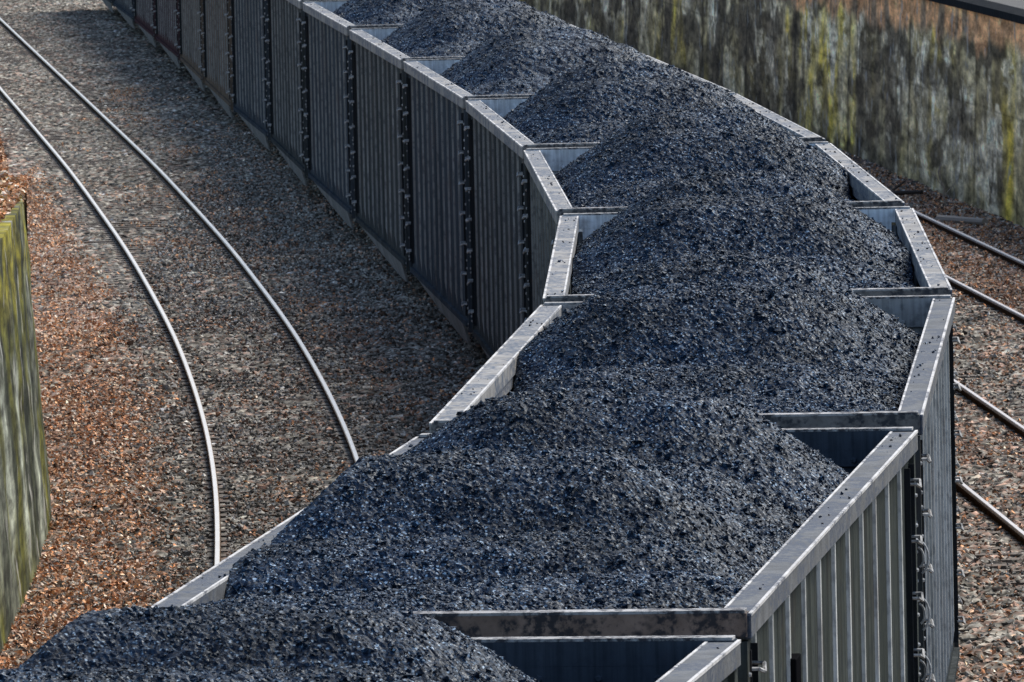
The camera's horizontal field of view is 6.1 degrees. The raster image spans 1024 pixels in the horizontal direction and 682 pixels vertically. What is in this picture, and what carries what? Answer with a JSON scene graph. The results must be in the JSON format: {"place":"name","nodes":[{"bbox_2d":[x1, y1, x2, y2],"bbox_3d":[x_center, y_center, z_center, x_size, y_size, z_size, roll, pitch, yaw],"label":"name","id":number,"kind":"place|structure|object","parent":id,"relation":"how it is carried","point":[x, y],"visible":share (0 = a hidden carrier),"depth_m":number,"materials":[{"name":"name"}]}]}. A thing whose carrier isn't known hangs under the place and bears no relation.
{"place":"outdoors","nodes":[
{"label":"outdoors","id":0,"kind":"place"},
{"bbox_2d":[24,191,27,238],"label":"bank","id":1,"kind":"structure","parent":0,"point":[25,204],"depth_m":97.46,"materials":[{"name":"green plant"}]},
{"bbox_2d":[0,131,28,221],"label":"fallen leaves","id":2,"kind":"object","parent":1,"relation":"on","point":[16,184],"visible":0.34,"depth_m":95.39,"materials":[{"name":"brown plant"}]},
{"bbox_2d":[0,0,488,669],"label":"gravel","id":3,"kind":"structure","parent":0,"point":[98,46],"depth_m":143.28,"materials":[{"name":"grey gravel"}]},
{"bbox_2d":[0,87,987,668],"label":"fallen leaves","id":4,"kind":"object","parent":3,"relation":"on","point":[68,577],"depth_m":107.02,"materials":[{"name":"brown plant"}]},
{"bbox_2d":[988,0,1023,8],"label":"road","id":5,"kind":"structure","parent":0,"point":[1017,3],"depth_m":149.41,"materials":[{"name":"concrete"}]},
{"label":"ground","id":6,"kind":"structure","parent":0,"visible":0},
{"bbox_2d":[0,177,50,654],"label":"retaining wall","id":7,"kind":"structure","parent":6,"relation":"on","point":[25,508],"depth_m":87.32,"materials":[{"name":"concrete"}]},
{"bbox_2d":[0,4,396,598],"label":"railway track","id":8,"kind":"structure","parent":6,"relation":"on","point":[109,228],"depth_m":132.64,"materials":[{"name":"metal"}]},
{"bbox_2d":[99,0,486,356],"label":"railway track","id":9,"kind":"structure","parent":6,"relation":"on","point":[160,46],"depth_m":213.37,"materials":[{"name":"metal"}]},
{"bbox_2d":[102,0,113,12],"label":"hopper car","id":10,"kind":"object","parent":9,"relation":"on","point":[108,4],"visible":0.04,"depth_m":244.82,"materials":[{"name":"metal"}]},
{"bbox_2d":[113,0,134,28],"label":"hopper car","id":11,"kind":"object","parent":9,"relation":"on","point":[125,8],"visible":0.16,"depth_m":233.84,"materials":[{"name":"metal"}]},
{"bbox_2d":[132,0,156,47],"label":"hopper car","id":12,"kind":"object","parent":9,"relation":"on","point":[144,14],"visible":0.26,"depth_m":221.56,"materials":[{"name":"metal"}]},
{"bbox_2d":[153,0,180,67],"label":"hopper car","id":13,"kind":"object","parent":9,"relation":"on","point":[166,27],"visible":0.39,"depth_m":209.24,"materials":[{"name":"metal"}]},
{"bbox_2d":[177,0,204,91],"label":"hopper car","id":14,"kind":"object","parent":9,"relation":"on","point":[190,29],"visible":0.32,"depth_m":196.48,"materials":[{"name":"metal"}]},
{"bbox_2d":[201,0,233,118],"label":"hopper car","id":15,"kind":"object","parent":9,"relation":"on","point":[217,46],"visible":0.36,"depth_m":183.50,"materials":[{"name":"metal"}]},
{"bbox_2d":[229,0,270,149],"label":"hopper car","id":16,"kind":"object","parent":9,"relation":"on","point":[250,67],"visible":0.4,"depth_m":170.61,"materials":[{"name":"metal"}]},
{"bbox_2d":[265,0,336,185],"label":"hopper car","id":17,"kind":"object","parent":9,"relation":"on","point":[287,78],"visible":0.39,"depth_m":157.65,"materials":[{"name":"metal"}]},
{"bbox_2d":[301,0,565,228],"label":"hopper car","id":18,"kind":"object","parent":9,"relation":"on","point":[329,107],"visible":0.26,"depth_m":144.92,"materials":[{"name":"metal"}]},
{"bbox_2d":[308,0,446,24],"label":"coal heap","id":19,"kind":"object","parent":18,"relation":"in","point":[368,12],"visible":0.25,"depth_m":144.78,"materials":[{"name":"black stone"}]},
{"bbox_2d":[348,24,642,281],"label":"hopper car","id":20,"kind":"object","parent":9,"relation":"on","point":[379,127],"visible":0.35,"depth_m":131.71,"materials":[{"name":"metal"}]},
{"bbox_2d":[373,0,569,57],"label":"coal heap","id":21,"kind":"object","parent":20,"relation":"in","point":[453,28],"visible":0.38,"depth_m":131.85,"materials":[{"name":"black stone"}]},
{"bbox_2d":[151,427,931,681],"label":"hopper car","id":22,"kind":"object","parent":9,"relation":"on","point":[836,598],"visible":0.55,"depth_m":54.41,"materials":[{"name":"metal"}]},
{"bbox_2d":[186,385,901,611],"bbox_3d":[0.318,1.598,54.885,3.141,2.251,11.860,-1,4,7],"label":"coal heap","id":23,"kind":"object","parent":22,"relation":"in","point":[632,497],"visible":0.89,"depth_m":53.09,"materials":[{"name":"black stone"}]},
{"bbox_2d":[402,54,730,344],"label":"hopper car","id":24,"kind":"object","parent":9,"relation":"on","point":[436,140],"visible":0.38,"depth_m":119.05,"materials":[{"name":"metal"}]},
{"bbox_2d":[417,26,686,94],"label":"coal heap","id":25,"kind":"object","parent":24,"relation":"in","point":[528,60],"visible":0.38,"depth_m":119.19,"materials":[{"name":"black stone"}]},
{"bbox_2d":[471,635,740,681],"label":"hopper car","id":26,"kind":"object","parent":9,"relation":"on","point":[692,658],"visible":0.47,"depth_m":47.38,"materials":[{"name":"grey metal"}]},
{"bbox_2d":[0,600,718,681],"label":"coal heap","id":27,"kind":"object","parent":26,"relation":"in","point":[338,641],"visible":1,"depth_m":43.81,"materials":[{"name":"black stone"}]},
{"bbox_2d":[464,92,824,358],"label":"hopper car","id":28,"kind":"object","parent":9,"relation":"on","point":[499,310],"visible":0.27,"depth_m":107.22,"materials":[{"name":"metal"}]},
{"bbox_2d":[476,59,804,143],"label":"coal heap","id":29,"kind":"object","parent":28,"relation":"in","point":[596,102],"visible":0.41,"depth_m":106.37,"materials":[{"name":"black stone"}]},
{"bbox_2d":[429,295,965,681],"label":"hopper car","id":30,"kind":"object","parent":9,"relation":"on","point":[926,410],"visible":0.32,"depth_m":67.72,"materials":[{"name":"metal"}]},
{"bbox_2d":[461,250,943,412],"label":"coal heap","id":31,"kind":"object","parent":30,"relation":"in","point":[764,333],"visible":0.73,"depth_m":68.05,"materials":[{"name":"black stone"}]},
{"bbox_2d":[521,141,904,321],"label":"hopper car","id":32,"kind":"object","parent":9,"relation":"on","point":[548,206],"visible":0.1,"depth_m":94.93,"materials":[{"name":"metal"}]},
{"bbox_2d":[532,106,896,207],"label":"coal heap","id":33,"kind":"object","parent":32,"relation":"in","point":[627,164],"visible":0.42,"depth_m":93.34,"materials":[{"name":"black stone"}]},
{"bbox_2d":[543,206,962,603],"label":"hopper car","id":34,"kind":"object","parent":9,"relation":"on","point":[927,278],"visible":0.13,"depth_m":80.59,"materials":[{"name":"metal"}]},
{"bbox_2d":[547,170,939,294],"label":"coal heap","id":35,"kind":"object","parent":34,"relation":"in","point":[824,229],"visible":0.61,"depth_m":80.53,"materials":[{"name":"black stone"}]},
{"bbox_2d":[519,0,1023,226],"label":"retaining wall","id":36,"kind":"structure","parent":6,"relation":"on","point":[915,90],"depth_m":160.85,"materials":[{"name":"concrete"}]},
{"bbox_2d":[839,148,1023,681],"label":"gravel","id":37,"kind":"structure","parent":6,"relation":"on","point":[973,420],"depth_m":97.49,"materials":[{"name":"gravel"}]},
{"bbox_2d":[843,151,1023,680],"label":"fallen leaves","id":38,"kind":"object","parent":37,"relation":"on","point":[995,293],"depth_m":128.25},
{"bbox_2d":[928,164,958,206],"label":"sapling","id":39,"kind":"object","parent":37,"relation":"on","point":[941,183],"visible":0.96,"depth_m":147.16,"materials":[{"name":"brown plant"}]},
{"bbox_2d":[898,195,1023,340],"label":"railway track","id":40,"kind":"structure","parent":6,"relation":"on","point":[995,305],"depth_m":131.18,"materials":[{"name":"metal"}]},
{"bbox_2d":[954,356,1023,595],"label":"railway track","id":41,"kind":"structure","parent":6,"relation":"on","point":[992,512],"depth_m":93.56,"materials":[{"name":"metal"}]}
]}

